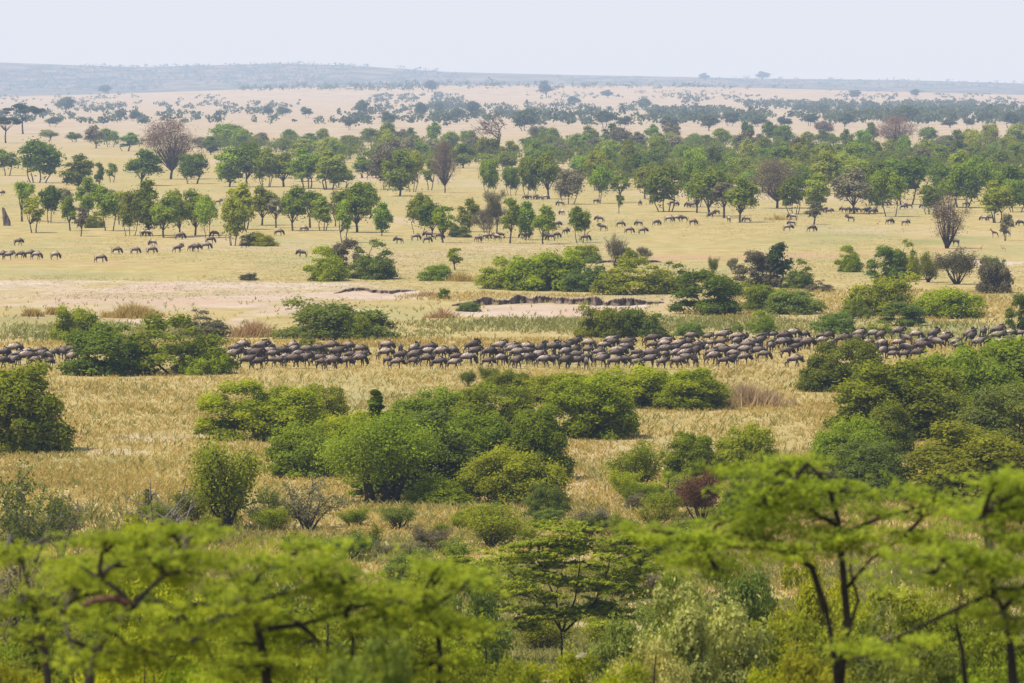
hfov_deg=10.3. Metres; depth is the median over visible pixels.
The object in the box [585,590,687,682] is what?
slope shrub
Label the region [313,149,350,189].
leafy tree
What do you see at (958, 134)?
leafy tree
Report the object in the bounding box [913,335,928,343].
wildebeest
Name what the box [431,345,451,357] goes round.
wildebeest
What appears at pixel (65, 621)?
slope shrub
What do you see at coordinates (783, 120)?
hillside tree
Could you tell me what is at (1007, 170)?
leafy tree
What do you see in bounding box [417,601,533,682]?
slope shrub
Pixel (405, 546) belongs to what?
scrub
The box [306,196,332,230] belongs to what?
leafy tree
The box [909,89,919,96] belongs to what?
hillside tree
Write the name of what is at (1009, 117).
hillside tree
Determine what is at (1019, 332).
wildebeest
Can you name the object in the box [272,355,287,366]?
wildebeest
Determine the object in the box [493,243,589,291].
bush
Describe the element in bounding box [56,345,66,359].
wildebeest
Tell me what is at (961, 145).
leafy tree
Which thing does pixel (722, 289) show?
bush
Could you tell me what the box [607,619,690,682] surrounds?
slope shrub
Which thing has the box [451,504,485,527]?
scrub
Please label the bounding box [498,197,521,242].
leafy tree
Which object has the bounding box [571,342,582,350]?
wildebeest
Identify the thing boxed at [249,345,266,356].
wildebeest
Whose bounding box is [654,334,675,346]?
wildebeest
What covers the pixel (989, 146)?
leafy tree
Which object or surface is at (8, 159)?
leafy tree
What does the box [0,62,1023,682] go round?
ground
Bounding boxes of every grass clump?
[20,307,44,316]
[45,306,57,314]
[99,301,167,317]
[223,318,280,337]
[409,289,437,296]
[423,305,461,318]
[444,269,476,281]
[722,378,796,407]
[764,213,796,219]
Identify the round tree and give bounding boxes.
[606,125,632,143]
[814,120,835,133]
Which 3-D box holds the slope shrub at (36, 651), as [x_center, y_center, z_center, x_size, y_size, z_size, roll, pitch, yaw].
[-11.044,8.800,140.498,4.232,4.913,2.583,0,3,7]
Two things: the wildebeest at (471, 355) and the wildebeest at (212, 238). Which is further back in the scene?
the wildebeest at (212, 238)
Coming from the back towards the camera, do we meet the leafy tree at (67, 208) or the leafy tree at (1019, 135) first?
the leafy tree at (1019, 135)
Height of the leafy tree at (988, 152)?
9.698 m
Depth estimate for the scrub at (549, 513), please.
395.61 m
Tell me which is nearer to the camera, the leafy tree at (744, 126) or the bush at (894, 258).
the bush at (894, 258)
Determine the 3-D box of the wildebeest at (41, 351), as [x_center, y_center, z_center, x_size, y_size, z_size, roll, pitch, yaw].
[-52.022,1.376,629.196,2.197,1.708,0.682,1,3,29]
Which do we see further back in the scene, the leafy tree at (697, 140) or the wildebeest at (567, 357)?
the leafy tree at (697, 140)
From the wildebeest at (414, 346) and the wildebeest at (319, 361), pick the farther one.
the wildebeest at (414, 346)
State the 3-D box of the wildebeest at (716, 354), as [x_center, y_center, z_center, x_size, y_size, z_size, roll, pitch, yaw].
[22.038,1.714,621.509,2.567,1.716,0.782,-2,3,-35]
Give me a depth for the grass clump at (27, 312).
753.90 m
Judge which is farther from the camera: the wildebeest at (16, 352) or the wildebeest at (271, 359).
the wildebeest at (16, 352)
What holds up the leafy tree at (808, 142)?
on the ground at (676, 244)
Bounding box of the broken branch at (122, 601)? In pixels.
[82,594,133,608]
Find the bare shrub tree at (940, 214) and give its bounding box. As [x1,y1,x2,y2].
[928,192,973,248]
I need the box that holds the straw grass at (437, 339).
[0,286,1023,347]
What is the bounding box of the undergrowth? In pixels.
[0,370,1023,675]
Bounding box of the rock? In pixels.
[576,652,585,658]
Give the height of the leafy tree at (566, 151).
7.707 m
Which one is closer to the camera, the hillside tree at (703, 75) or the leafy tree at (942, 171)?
the leafy tree at (942, 171)
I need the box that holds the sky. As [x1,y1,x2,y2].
[0,0,1023,82]
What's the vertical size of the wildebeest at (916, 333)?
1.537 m
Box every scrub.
[129,499,182,521]
[167,489,209,521]
[171,511,191,523]
[181,517,220,541]
[196,514,227,536]
[243,504,280,522]
[249,504,295,530]
[279,531,305,553]
[312,530,375,559]
[335,505,370,524]
[347,522,387,552]
[369,500,419,528]
[371,539,398,553]
[378,542,446,586]
[391,540,433,554]
[408,525,455,551]
[425,521,453,530]
[427,531,459,554]
[436,535,486,559]
[448,514,472,529]
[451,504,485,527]
[457,501,538,547]
[466,560,540,598]
[473,500,502,514]
[487,515,519,539]
[512,606,585,649]
[515,523,538,540]
[520,480,572,518]
[531,504,566,523]
[561,513,612,536]
[564,558,605,575]
[572,502,613,533]
[580,614,637,644]
[584,558,650,597]
[588,531,622,555]
[605,513,636,527]
[605,513,643,533]
[606,466,643,494]
[614,480,653,502]
[623,492,646,509]
[630,478,662,494]
[630,496,684,525]
[633,486,685,518]
[637,527,672,557]
[639,573,661,592]
[648,468,688,504]
[658,523,723,555]
[667,477,702,507]
[670,516,700,531]
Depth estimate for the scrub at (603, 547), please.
366.09 m
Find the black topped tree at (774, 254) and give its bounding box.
[765,241,795,288]
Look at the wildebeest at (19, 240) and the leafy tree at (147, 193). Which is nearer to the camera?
the wildebeest at (19, 240)
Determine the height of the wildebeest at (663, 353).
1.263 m
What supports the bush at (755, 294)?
on the ground at (676, 244)
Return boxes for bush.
[0,357,77,454]
[0,459,87,567]
[20,492,89,558]
[47,302,100,340]
[55,319,143,376]
[84,211,105,227]
[106,308,240,374]
[171,308,230,337]
[178,347,234,375]
[178,430,273,528]
[190,377,331,441]
[237,231,280,246]
[237,272,258,280]
[254,482,289,509]
[260,415,355,479]
[266,294,404,339]
[275,473,358,529]
[298,404,457,504]
[299,339,330,353]
[300,244,352,281]
[301,378,351,425]
[306,408,370,447]
[329,236,361,273]
[330,313,373,339]
[345,237,401,279]
[368,404,479,494]
[370,382,480,423]
[400,474,478,506]
[417,263,453,280]
[436,288,451,298]
[443,406,520,464]
[445,376,539,435]
[447,218,472,237]
[451,440,573,506]
[455,301,481,311]
[457,369,476,385]
[468,206,500,237]
[473,253,524,289]
[477,364,501,380]
[477,367,539,395]
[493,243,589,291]
[506,401,576,476]
[518,369,591,404]
[535,368,643,439]
[556,254,612,291]
[566,243,603,263]
[570,301,637,337]
[573,361,683,407]
[587,253,685,294]
[598,437,674,484]
[603,232,630,267]
[617,247,638,267]
[617,302,671,337]
[636,247,652,263]
[645,260,703,293]
[649,365,733,410]
[659,428,718,484]
[666,463,723,519]
[667,267,745,315]
[671,319,706,336]
[705,417,780,480]
[708,255,719,271]
[709,474,769,516]
[726,257,738,273]
[729,321,743,331]
[733,248,782,286]
[738,278,785,310]
[743,309,778,332]
[756,457,846,510]
[762,284,828,314]
[778,258,815,288]
[791,333,886,392]
[804,279,836,291]
[805,411,895,470]
[808,309,858,334]
[821,355,976,440]
[823,434,916,502]
[833,244,865,271]
[838,268,922,315]
[840,297,872,318]
[864,243,910,281]
[866,319,898,334]
[869,401,918,456]
[876,301,928,325]
[887,237,921,279]
[889,337,1023,415]
[902,282,990,318]
[902,418,1023,500]
[910,250,941,281]
[930,243,979,284]
[946,377,1023,449]
[971,471,1023,518]
[973,253,1015,293]
[975,332,1023,386]
[977,255,1006,274]
[1004,291,1023,329]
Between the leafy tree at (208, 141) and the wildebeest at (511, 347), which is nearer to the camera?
the wildebeest at (511, 347)
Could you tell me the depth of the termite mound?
1235.42 m
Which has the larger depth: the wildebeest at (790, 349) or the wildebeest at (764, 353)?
the wildebeest at (790, 349)
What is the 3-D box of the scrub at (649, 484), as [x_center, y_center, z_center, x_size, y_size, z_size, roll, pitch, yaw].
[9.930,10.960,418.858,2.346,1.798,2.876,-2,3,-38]
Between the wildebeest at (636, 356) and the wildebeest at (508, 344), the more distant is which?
the wildebeest at (508, 344)
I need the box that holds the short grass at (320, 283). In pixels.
[0,194,1023,299]
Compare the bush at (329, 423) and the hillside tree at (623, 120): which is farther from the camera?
the hillside tree at (623, 120)
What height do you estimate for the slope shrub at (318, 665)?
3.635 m
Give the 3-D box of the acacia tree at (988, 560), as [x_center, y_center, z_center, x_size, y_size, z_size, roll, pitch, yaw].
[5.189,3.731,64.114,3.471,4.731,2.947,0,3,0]
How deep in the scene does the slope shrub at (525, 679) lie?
120.49 m
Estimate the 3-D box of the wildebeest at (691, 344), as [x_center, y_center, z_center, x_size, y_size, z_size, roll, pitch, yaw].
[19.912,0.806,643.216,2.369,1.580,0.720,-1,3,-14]
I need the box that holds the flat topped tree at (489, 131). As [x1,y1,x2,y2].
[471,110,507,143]
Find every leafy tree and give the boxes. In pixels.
[0,148,19,175]
[13,180,35,221]
[14,136,66,182]
[21,195,44,232]
[37,183,62,222]
[38,129,58,139]
[55,153,94,189]
[57,187,74,217]
[59,195,76,230]
[64,132,83,141]
[72,205,88,236]
[74,175,100,215]
[81,124,105,147]
[92,183,121,230]
[93,162,103,184]
[101,127,119,146]
[104,162,118,181]
[115,191,123,224]
[117,186,146,235]
[118,132,139,150]
[123,148,167,185]
[132,177,161,235]
[148,192,183,237]
[161,187,193,236]
[175,150,209,183]
[182,188,214,235]
[191,136,204,152]
[193,190,220,237]
[199,136,222,154]
[205,121,254,146]
[213,121,230,148]
[213,145,246,186]
[215,133,228,150]
[218,193,251,245]
[221,181,255,228]
[229,127,248,147]
[233,139,261,183]
[246,135,263,146]
[247,144,280,186]
[251,185,282,224]
[255,131,269,142]
[267,150,295,186]
[267,196,285,227]
[273,138,293,152]
[279,183,309,230]
[280,129,298,139]
[285,138,314,157]
[285,140,296,153]
[286,146,320,188]
[301,132,319,140]
[303,190,322,227]
[306,138,317,153]
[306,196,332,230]
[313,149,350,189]
[315,127,329,140]
[315,137,332,154]
[318,136,340,141]
[325,140,347,154]
[328,165,356,187]
[328,190,342,225]
[329,180,377,232]
[335,199,353,242]
[338,135,357,142]
[343,142,360,156]
[351,156,369,177]
[357,181,380,217]
[359,127,376,144]
[366,145,396,189]
[371,201,394,235]
[374,125,387,142]
[376,139,407,151]
[377,128,400,144]
[379,119,396,136]
[379,148,419,195]
[395,128,408,140]
[399,136,415,150]
[399,146,424,191]
[401,135,424,142]
[405,127,419,137]
[405,189,432,232]
[414,140,431,154]
[414,200,447,236]
[421,158,436,189]
[424,141,440,157]
[426,122,441,138]
[431,204,456,242]
[439,131,458,146]
[448,130,460,145]
[449,142,478,167]
[457,197,479,228]
[460,128,477,142]
[463,136,480,160]
[473,135,499,155]
[477,152,498,166]
[477,154,500,192]
[496,154,517,169]
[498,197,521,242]
[499,140,521,154]
[501,166,521,194]
[516,152,541,198]
[517,136,542,144]
[517,200,535,239]
[522,138,536,152]
[523,139,543,160]
[527,150,563,198]
[529,204,560,243]
[537,125,560,139]
[540,145,561,162]
[543,134,562,142]
[549,141,571,163]
[553,165,586,203]
[555,147,574,163]
[564,133,584,160]
[567,154,594,181]
[567,204,591,242]
[579,133,602,145]
[581,125,600,137]
[581,147,615,190]
[583,138,601,151]
[586,164,618,203]
[592,138,615,151]
[600,122,617,141]
[600,138,623,152]
[602,146,617,166]
[609,175,633,195]
[615,194,624,207]
[616,145,643,156]
[618,150,635,187]
[619,138,638,159]
[627,131,646,144]
[629,151,652,176]
[631,163,653,198]
[632,139,643,148]
[640,161,685,211]
[641,146,663,165]
[643,124,661,141]
[647,134,671,150]
[649,132,665,140]
[649,141,669,159]
[662,122,681,135]
[663,157,684,166]
[664,133,683,151]
[665,128,682,139]
[670,142,692,159]
[674,149,686,162]
[680,143,709,168]
[680,159,709,206]
[681,166,710,212]
[683,164,734,215]
[684,136,701,145]
[686,132,699,138]
[700,134,716,146]
[705,146,724,166]
[706,160,729,172]
[708,181,734,217]
[711,126,732,142]
[714,145,730,152]
[720,175,761,222]
[722,150,741,165]
[723,154,753,173]
[732,128,757,150]
[733,166,762,188]
[738,137,758,156]
[739,160,767,191]
[741,120,754,135]
[754,160,783,194]
[755,147,777,160]
[756,135,771,147]
[761,120,778,143]
[766,142,792,161]
[771,122,793,140]
[776,172,809,213]
[778,156,806,172]
[787,138,810,161]
[787,163,816,187]
[788,136,810,154]
[800,131,817,142]
[801,136,814,148]
[802,200,824,223]
[803,172,831,206]
[806,148,845,182]
[806,149,835,166]
[810,141,837,156]
[815,130,831,142]
[825,132,840,144]
[827,166,873,213]
[833,145,843,151]
[834,155,867,180]
[835,142,862,162]
[839,128,853,145]
[853,128,873,144]
[856,142,878,157]
[856,159,894,202]
[862,173,885,212]
[865,139,882,155]
[866,121,878,141]
[868,162,908,216]
[881,137,897,151]
[882,156,907,169]
[890,153,927,204]
[894,133,912,156]
[894,143,914,157]
[910,147,933,156]
[917,126,938,140]
[917,139,936,151]
[917,183,945,213]
[922,156,937,180]
[926,160,954,199]
[930,144,951,161]
[933,133,948,144]
[937,177,959,205]
[939,161,987,207]
[942,129,965,147]
[948,138,970,156]
[948,149,970,192]
[955,149,998,201]
[964,127,983,147]
[965,142,987,157]
[978,179,1017,222]
[979,148,998,162]
[981,122,999,144]
[985,142,1000,150]
[985,156,1001,169]
[987,163,1023,207]
[990,148,1010,162]
[998,135,1019,150]
[1000,175,1023,211]
[1000,213,1013,240]
[1003,129,1023,142]
[1004,121,1023,136]
[1006,139,1023,164]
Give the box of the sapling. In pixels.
[446,246,462,269]
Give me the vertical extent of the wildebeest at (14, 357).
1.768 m
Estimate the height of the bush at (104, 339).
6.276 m
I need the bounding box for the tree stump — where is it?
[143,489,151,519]
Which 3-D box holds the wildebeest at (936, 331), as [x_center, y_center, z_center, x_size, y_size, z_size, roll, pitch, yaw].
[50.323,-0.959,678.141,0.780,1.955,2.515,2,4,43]
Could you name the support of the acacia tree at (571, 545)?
on the ground at (676, 244)
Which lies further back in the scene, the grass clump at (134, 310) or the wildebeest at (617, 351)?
the grass clump at (134, 310)
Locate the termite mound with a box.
[2,207,10,225]
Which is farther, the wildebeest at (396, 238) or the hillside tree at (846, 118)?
the hillside tree at (846, 118)
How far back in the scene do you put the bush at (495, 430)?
439.60 m
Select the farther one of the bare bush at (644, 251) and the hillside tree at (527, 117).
the hillside tree at (527, 117)
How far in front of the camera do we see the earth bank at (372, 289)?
842.42 m
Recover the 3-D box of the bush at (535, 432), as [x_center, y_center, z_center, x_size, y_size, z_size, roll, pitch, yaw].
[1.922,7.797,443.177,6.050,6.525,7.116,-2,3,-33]
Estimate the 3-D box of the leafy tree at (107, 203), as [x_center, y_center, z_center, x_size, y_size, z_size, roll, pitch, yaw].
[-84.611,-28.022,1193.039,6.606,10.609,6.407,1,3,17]
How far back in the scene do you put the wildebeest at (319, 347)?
640.23 m
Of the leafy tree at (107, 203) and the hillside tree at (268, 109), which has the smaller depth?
the leafy tree at (107, 203)
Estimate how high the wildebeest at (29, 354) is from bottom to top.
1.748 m
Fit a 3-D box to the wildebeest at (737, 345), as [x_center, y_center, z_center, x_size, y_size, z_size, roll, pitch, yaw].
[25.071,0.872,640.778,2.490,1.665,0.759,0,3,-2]
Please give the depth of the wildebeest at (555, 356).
618.00 m
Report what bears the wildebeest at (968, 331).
on the ground at (676, 244)
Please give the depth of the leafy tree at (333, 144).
2236.37 m
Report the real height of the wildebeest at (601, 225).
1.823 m
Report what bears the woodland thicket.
on the ground at (676, 244)
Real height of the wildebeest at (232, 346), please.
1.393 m
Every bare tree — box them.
[136,108,203,178]
[429,136,463,192]
[482,189,507,237]
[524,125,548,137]
[742,153,804,207]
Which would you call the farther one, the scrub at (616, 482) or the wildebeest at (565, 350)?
the wildebeest at (565, 350)
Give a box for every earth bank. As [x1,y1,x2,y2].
[334,286,415,293]
[452,294,663,305]
[596,257,661,263]
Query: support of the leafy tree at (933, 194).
on the ground at (676, 244)
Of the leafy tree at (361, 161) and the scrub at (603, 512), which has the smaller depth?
the scrub at (603, 512)
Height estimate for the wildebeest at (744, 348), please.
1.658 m
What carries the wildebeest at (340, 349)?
on the ground at (676, 244)
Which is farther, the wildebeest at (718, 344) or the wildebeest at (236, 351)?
the wildebeest at (718, 344)
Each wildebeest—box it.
[0,250,5,259]
[0,346,11,355]
[0,354,12,367]
[1,352,21,366]
[3,250,15,259]
[4,342,24,355]
[8,349,22,355]
[14,238,23,245]
[15,250,26,258]
[16,349,38,364]
[24,249,35,257]
[27,355,42,364]
[30,252,42,259]
[34,346,45,351]
[37,346,49,360]
[40,350,52,362]
[46,357,55,366]
[47,349,60,358]
[50,251,61,259]
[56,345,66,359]
[63,345,73,354]
[64,350,78,361]
[94,253,107,262]
[111,247,122,253]
[130,247,140,253]
[142,229,152,236]
[146,245,157,253]
[147,238,156,244]
[172,242,183,252]
[174,232,186,238]
[192,243,201,251]
[201,241,212,249]
[205,236,215,243]
[209,231,220,237]
[226,342,242,351]
[227,347,242,358]
[235,339,250,347]
[237,351,258,368]
[241,240,249,246]
[242,349,249,355]
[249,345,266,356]
[249,354,268,369]
[250,337,270,347]
[262,345,278,356]
[264,349,280,356]
[265,356,280,366]
[272,344,291,355]
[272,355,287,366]
[274,229,284,235]
[282,352,304,366]
[287,340,299,351]
[289,342,300,351]
[289,348,306,362]
[294,350,314,366]
[295,249,307,256]
[297,344,316,351]
[300,225,308,231]
[300,349,319,363]
[309,352,326,365]
[310,342,327,353]
[315,356,330,368]
[321,340,339,353]
[321,353,338,365]
[322,354,342,369]
[327,344,348,356]
[336,355,354,368]
[341,340,356,348]
[342,350,356,355]
[349,347,371,364]
[349,352,369,366]
[351,344,369,350]
[376,346,395,358]
[378,339,395,349]
[383,356,393,365]
[388,357,406,368]
[391,349,411,358]
[393,236,403,243]
[398,342,403,350]
[405,346,423,362]
[406,356,419,365]
[408,340,420,351]
[411,234,421,240]
[417,353,435,365]
[419,346,436,357]
[420,341,438,355]
[422,231,433,238]
[422,236,432,242]
[429,356,447,368]
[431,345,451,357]
[445,345,460,356]
[445,357,462,368]
[448,352,461,360]
[457,351,478,364]
[463,336,481,352]
[466,343,483,357]
[474,234,482,241]
[480,345,498,358]
[480,356,496,366]
[481,233,491,239]
[490,338,508,349]
[491,232,501,239]
[492,351,509,365]
[502,341,521,354]
[502,342,521,356]
[507,346,527,358]
[508,353,524,368]
[514,351,535,366]
[515,345,534,358]
[521,341,535,349]
[522,232,533,239]
[522,351,537,363]
[528,348,547,363]
[534,353,553,366]
[536,340,547,349]
[543,353,560,365]
[545,233,555,240]
[545,341,562,352]
[551,232,561,238]
[551,341,571,353]
[558,346,573,356]
[558,352,573,367]
[559,338,575,350]
[562,227,569,234]
[565,354,583,368]
[566,334,582,345]
[566,348,583,355]
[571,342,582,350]
[579,234,591,241]
[579,337,597,348]
[580,351,593,362]
[581,345,594,353]
[583,353,588,369]
[589,346,605,354]
[591,352,610,366]
[594,216,602,221]
[595,341,611,350]
[596,223,607,230]
[601,333,619,346]
[603,337,620,346]
[605,354,627,368]
[607,344,628,354]
[607,348,624,355]
[614,341,634,354]
[615,355,631,366]
[617,335,636,345]
[624,227,634,233]
[629,348,642,356]
[629,357,644,367]
[630,353,641,359]
[638,227,648,233]
[641,346,660,357]
[641,351,659,366]
[642,332,661,345]
[645,339,658,349]
[652,219,661,225]
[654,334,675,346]
[655,343,674,351]
[656,338,670,347]
[656,354,669,368]
[659,350,669,358]
[664,215,674,221]
[668,336,687,344]
[668,345,682,357]
[669,355,686,368]
[675,345,692,355]
[675,352,694,365]
[678,342,696,348]
[681,335,695,345]
[682,331,699,338]
[689,219,698,224]
[689,342,703,358]
[691,354,698,366]
[692,340,705,354]
[702,331,714,339]
[703,347,719,358]
[704,349,722,364]
[706,338,717,346]
[711,341,725,348]
[713,327,732,339]
[714,336,729,345]
[714,344,732,354]
[716,355,733,366]
[724,342,742,355]
[725,348,740,360]
[728,331,747,341]
[729,351,738,363]
[731,336,743,343]
[735,344,754,352]
[735,352,753,364]
[738,339,755,352]
[740,336,760,344]
[741,216,750,222]
[748,345,766,356]
[755,330,769,337]
[755,349,772,360]
[757,333,767,345]
[766,337,776,347]
[767,330,778,339]
[767,340,775,351]
[774,337,791,349]
[775,330,792,338]
[777,336,793,347]
[780,345,795,357]
[783,223,793,230]
[784,327,802,337]
[785,354,804,366]
[786,213,797,219]
[788,341,803,351]
[794,336,801,347]
[798,336,816,350]
[799,330,810,336]
[807,224,817,231]
[813,334,828,348]
[814,332,824,338]
[823,329,835,338]
[834,332,852,343]
[845,214,854,221]
[848,333,865,340]
[851,327,867,335]
[864,338,874,342]
[866,328,881,338]
[868,208,877,214]
[875,327,887,339]
[877,337,889,347]
[878,345,889,358]
[885,217,894,224]
[886,349,899,358]
[888,345,898,351]
[889,338,905,345]
[890,323,906,338]
[897,341,914,354]
[899,331,912,344]
[899,349,911,358]
[901,219,910,225]
[907,329,924,340]
[908,346,926,359]
[911,339,932,352]
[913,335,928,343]
[927,326,941,336]
[927,335,945,349]
[936,330,953,346]
[948,336,961,348]
[952,341,965,349]
[962,325,977,341]
[964,328,978,343]
[969,334,987,346]
[979,326,988,336]
[987,329,1007,341]
[988,322,1006,334]
[1004,328,1017,335]
[1014,329,1023,338]
[1015,220,1023,225]
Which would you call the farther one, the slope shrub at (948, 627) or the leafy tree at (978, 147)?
the leafy tree at (978, 147)
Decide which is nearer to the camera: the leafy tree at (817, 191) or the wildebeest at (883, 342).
the wildebeest at (883, 342)
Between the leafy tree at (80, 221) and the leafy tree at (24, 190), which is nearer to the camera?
the leafy tree at (80, 221)
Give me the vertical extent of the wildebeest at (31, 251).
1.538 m
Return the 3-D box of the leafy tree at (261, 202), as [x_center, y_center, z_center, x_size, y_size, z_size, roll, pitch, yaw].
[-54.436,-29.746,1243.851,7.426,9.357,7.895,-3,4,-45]
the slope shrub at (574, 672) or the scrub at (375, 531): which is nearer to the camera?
the slope shrub at (574, 672)
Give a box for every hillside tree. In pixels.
[43,117,63,126]
[57,96,74,110]
[97,84,111,93]
[114,110,126,117]
[128,111,141,120]
[262,106,272,115]
[276,106,290,115]
[299,106,312,117]
[341,117,354,127]
[353,97,371,112]
[379,111,396,121]
[413,102,428,115]
[422,79,439,91]
[432,101,444,108]
[449,106,466,118]
[464,101,481,110]
[508,107,539,130]
[537,80,552,97]
[567,96,577,100]
[594,110,615,127]
[600,90,612,96]
[615,115,630,128]
[635,97,652,109]
[658,115,679,127]
[698,115,721,130]
[699,73,710,78]
[720,111,739,125]
[748,114,768,126]
[754,71,770,80]
[776,116,792,125]
[802,114,818,125]
[837,112,855,126]
[848,90,861,98]
[889,103,920,124]
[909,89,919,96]
[939,119,957,127]
[963,118,975,127]
[981,111,992,123]
[998,111,1023,127]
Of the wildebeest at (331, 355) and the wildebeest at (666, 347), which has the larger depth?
the wildebeest at (666, 347)
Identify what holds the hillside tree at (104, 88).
on the ground at (676, 244)
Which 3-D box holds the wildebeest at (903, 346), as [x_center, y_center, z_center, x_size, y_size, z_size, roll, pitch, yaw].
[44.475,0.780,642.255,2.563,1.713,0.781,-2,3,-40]
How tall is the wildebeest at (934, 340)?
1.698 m
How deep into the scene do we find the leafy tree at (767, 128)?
2868.10 m
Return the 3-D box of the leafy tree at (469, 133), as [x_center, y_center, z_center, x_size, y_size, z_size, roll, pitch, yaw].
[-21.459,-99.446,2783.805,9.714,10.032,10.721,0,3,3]
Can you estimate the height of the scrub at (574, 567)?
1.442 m
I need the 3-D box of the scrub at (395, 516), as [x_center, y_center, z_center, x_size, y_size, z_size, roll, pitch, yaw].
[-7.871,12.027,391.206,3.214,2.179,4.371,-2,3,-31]
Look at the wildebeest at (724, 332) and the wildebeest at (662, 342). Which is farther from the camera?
the wildebeest at (724, 332)
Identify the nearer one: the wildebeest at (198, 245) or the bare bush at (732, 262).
the bare bush at (732, 262)
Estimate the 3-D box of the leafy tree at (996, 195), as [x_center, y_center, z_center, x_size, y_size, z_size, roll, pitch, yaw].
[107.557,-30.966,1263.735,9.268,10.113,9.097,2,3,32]
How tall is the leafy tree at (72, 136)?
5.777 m
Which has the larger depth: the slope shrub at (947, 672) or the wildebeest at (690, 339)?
the wildebeest at (690, 339)
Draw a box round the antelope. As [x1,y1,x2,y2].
[71,432,81,439]
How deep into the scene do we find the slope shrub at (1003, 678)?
100.47 m
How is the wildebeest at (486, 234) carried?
on the ground at (676, 244)
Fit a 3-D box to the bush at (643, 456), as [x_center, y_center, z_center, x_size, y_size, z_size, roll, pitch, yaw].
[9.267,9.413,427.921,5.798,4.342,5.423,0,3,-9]
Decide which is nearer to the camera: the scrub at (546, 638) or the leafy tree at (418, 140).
the scrub at (546, 638)
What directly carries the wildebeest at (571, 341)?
on the ground at (676, 244)
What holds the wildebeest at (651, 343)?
on the ground at (676, 244)
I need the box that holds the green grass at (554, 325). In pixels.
[0,296,1021,343]
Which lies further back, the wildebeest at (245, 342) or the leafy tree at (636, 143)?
the leafy tree at (636, 143)
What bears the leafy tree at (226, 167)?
on the ground at (676, 244)
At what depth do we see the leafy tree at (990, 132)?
2605.02 m
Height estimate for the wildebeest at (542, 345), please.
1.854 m
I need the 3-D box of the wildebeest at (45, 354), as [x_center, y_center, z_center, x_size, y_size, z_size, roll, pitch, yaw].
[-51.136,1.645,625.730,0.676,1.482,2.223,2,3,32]
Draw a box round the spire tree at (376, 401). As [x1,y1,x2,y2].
[345,389,394,496]
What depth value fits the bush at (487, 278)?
853.65 m
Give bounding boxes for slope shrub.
[0,539,99,677]
[0,576,71,682]
[0,603,133,682]
[0,650,57,682]
[35,570,96,682]
[66,489,198,682]
[68,624,163,682]
[112,571,251,682]
[156,650,238,682]
[174,614,304,682]
[231,573,370,682]
[237,548,314,677]
[280,634,381,682]
[292,611,419,682]
[298,579,363,651]
[329,542,483,680]
[393,626,496,682]
[414,564,520,681]
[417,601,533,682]
[478,643,565,682]
[520,640,601,682]
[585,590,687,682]
[588,652,651,682]
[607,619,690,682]
[629,568,781,682]
[643,568,708,669]
[688,549,780,675]
[707,595,831,677]
[742,644,811,682]
[754,612,889,682]
[765,551,890,672]
[776,571,967,682]
[808,598,932,682]
[845,637,974,682]
[885,534,1023,674]
[914,591,1006,682]
[923,606,1023,682]
[955,639,1023,682]
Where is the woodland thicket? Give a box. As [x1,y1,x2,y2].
[88,132,1023,185]
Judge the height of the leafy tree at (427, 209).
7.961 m
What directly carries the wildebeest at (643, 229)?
on the ground at (676, 244)
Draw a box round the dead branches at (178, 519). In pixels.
[122,473,204,526]
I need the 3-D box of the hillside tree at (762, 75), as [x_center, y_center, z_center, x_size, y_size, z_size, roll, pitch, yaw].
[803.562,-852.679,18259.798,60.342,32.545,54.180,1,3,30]
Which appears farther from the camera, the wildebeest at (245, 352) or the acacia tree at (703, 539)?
the wildebeest at (245, 352)
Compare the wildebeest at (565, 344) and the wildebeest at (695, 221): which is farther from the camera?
the wildebeest at (695, 221)
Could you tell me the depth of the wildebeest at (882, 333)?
675.38 m
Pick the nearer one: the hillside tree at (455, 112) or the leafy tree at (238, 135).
the leafy tree at (238, 135)
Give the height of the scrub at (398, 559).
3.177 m
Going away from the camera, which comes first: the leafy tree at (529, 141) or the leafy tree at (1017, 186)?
the leafy tree at (1017, 186)
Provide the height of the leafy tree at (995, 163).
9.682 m
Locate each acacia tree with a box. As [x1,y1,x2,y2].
[0,533,135,682]
[16,503,332,682]
[151,534,518,682]
[428,516,671,659]
[595,451,1019,682]
[814,460,1023,682]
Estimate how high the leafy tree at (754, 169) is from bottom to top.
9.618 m
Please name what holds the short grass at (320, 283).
on the ground at (676, 244)
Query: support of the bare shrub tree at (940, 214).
on the ground at (676, 244)
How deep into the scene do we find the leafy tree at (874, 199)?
1360.59 m
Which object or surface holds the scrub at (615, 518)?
on the ground at (676, 244)
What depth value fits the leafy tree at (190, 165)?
1757.51 m
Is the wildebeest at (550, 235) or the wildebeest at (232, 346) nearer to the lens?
the wildebeest at (232, 346)
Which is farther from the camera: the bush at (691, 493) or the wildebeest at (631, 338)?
the wildebeest at (631, 338)
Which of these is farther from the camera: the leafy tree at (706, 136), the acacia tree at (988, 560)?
the leafy tree at (706, 136)
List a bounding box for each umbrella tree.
[0,117,22,142]
[2,103,44,133]
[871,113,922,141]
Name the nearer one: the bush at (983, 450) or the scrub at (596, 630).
the scrub at (596, 630)
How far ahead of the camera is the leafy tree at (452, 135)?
2634.08 m
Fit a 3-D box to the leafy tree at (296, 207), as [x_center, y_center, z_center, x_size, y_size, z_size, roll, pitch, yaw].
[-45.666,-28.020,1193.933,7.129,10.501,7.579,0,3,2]
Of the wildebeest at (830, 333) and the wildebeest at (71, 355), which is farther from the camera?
the wildebeest at (830, 333)
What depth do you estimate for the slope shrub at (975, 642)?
150.25 m
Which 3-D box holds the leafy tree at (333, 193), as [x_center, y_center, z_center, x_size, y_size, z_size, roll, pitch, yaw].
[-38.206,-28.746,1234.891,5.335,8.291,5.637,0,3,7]
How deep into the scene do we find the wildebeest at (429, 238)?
1099.27 m
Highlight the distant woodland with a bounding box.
[0,61,1023,125]

